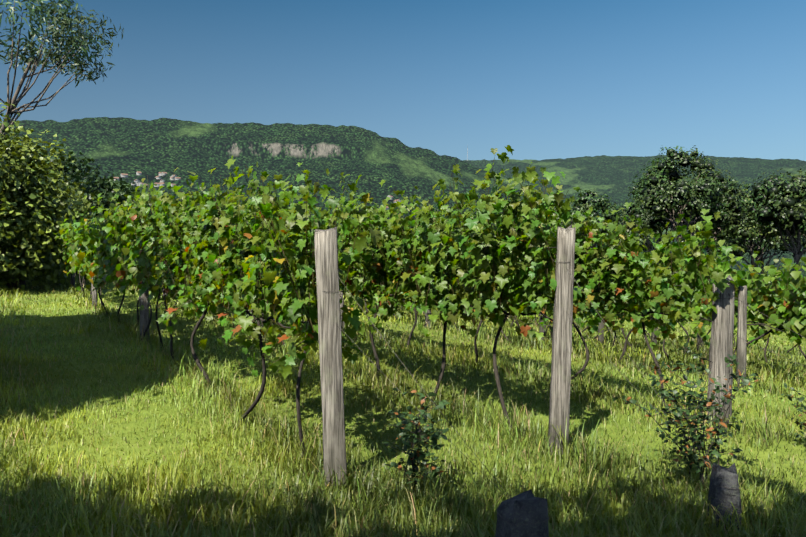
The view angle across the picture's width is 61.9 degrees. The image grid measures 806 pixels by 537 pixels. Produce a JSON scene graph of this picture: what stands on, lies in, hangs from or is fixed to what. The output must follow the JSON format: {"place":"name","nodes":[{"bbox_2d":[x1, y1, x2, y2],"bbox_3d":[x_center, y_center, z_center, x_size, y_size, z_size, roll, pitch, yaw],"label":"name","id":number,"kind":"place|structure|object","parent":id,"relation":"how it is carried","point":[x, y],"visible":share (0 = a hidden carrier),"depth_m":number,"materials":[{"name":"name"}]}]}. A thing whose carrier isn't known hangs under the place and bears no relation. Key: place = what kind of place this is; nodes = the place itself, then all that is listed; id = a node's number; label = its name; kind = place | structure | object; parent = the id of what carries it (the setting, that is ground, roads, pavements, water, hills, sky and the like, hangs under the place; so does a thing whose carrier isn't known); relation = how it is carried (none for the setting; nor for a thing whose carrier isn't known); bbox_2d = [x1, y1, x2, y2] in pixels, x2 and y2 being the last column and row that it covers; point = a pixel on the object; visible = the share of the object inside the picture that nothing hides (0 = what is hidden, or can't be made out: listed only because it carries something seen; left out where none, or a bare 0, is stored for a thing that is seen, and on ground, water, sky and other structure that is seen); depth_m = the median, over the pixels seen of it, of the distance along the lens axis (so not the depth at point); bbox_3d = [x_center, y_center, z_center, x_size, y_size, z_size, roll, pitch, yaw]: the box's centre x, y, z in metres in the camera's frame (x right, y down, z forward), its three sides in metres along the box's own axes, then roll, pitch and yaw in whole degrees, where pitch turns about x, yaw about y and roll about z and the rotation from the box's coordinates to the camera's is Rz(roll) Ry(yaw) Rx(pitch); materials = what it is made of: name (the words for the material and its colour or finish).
{"place":"outdoors","nodes":[
{"label":"outdoors","id":0,"kind":"place"},
{"bbox_2d":[0,117,805,536],"bbox_3d":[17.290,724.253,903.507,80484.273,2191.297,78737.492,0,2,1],"label":"terrain","id":1,"kind":"structure","parent":0,"point":[150,151],"depth_m":14.59,"materials":[{"name":"green plant"}]},
{"bbox_2d":[0,0,259,290],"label":"trees","id":2,"kind":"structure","parent":1,"relation":"on","point":[40,196],"depth_m":26.98,"materials":[{"name":"green plant"}]},
{"bbox_2d":[113,171,400,209],"bbox_3d":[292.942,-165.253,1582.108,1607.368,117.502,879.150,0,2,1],"label":"village houses","id":3,"kind":"structure","parent":1,"relation":"on","point":[137,182],"depth_m":1221.89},
{"bbox_2d":[0,275,805,536],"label":"grass","id":4,"kind":"structure","parent":1,"relation":"on","point":[386,504],"depth_m":5.52,"materials":[{"name":"green plant"}]},
{"bbox_2d":[52,178,805,350],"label":"vine leaves","id":5,"kind":"object","parent":1,"relation":"on","point":[82,251],"visible":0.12,"depth_m":10.96,"materials":[{"name":"green plant"}]},
{"bbox_2d":[71,224,805,498],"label":"wooden posts","id":6,"kind":"object","parent":1,"relation":"on","point":[329,306],"visible":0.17,"depth_m":5.35,"materials":[{"name":"grey wood"}]},
{"bbox_2d":[72,270,805,456],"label":"vine trunks","id":7,"kind":"object","parent":1,"relation":"on","point":[262,388],"visible":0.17,"depth_m":8.01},
{"bbox_2d":[373,145,805,277],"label":"trees","id":8,"kind":"object","parent":1,"relation":"on","point":[741,210],"depth_m":57.07,"materials":[{"name":"green plant"}]},
{"bbox_2d":[495,463,741,536],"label":"stones","id":9,"kind":"object","parent":1,"relation":"on","point":[524,514],"visible":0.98,"depth_m":3.46,"materials":[{"name":"stone"}]},
{"bbox_2d":[0,0,805,160],"label":"sky","id":10,"kind":"structure","parent":0,"point":[542,79],"materials":[{"name":"blue"}]},
{"bbox_2d":[81,145,805,379],"bbox_3d":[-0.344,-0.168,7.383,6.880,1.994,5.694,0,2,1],"label":"vine leaves","id":11,"kind":"object","parent":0,"point":[292,225],"visible":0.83,"depth_m":6.29,"materials":[{"name":"green plant"}]}
]}

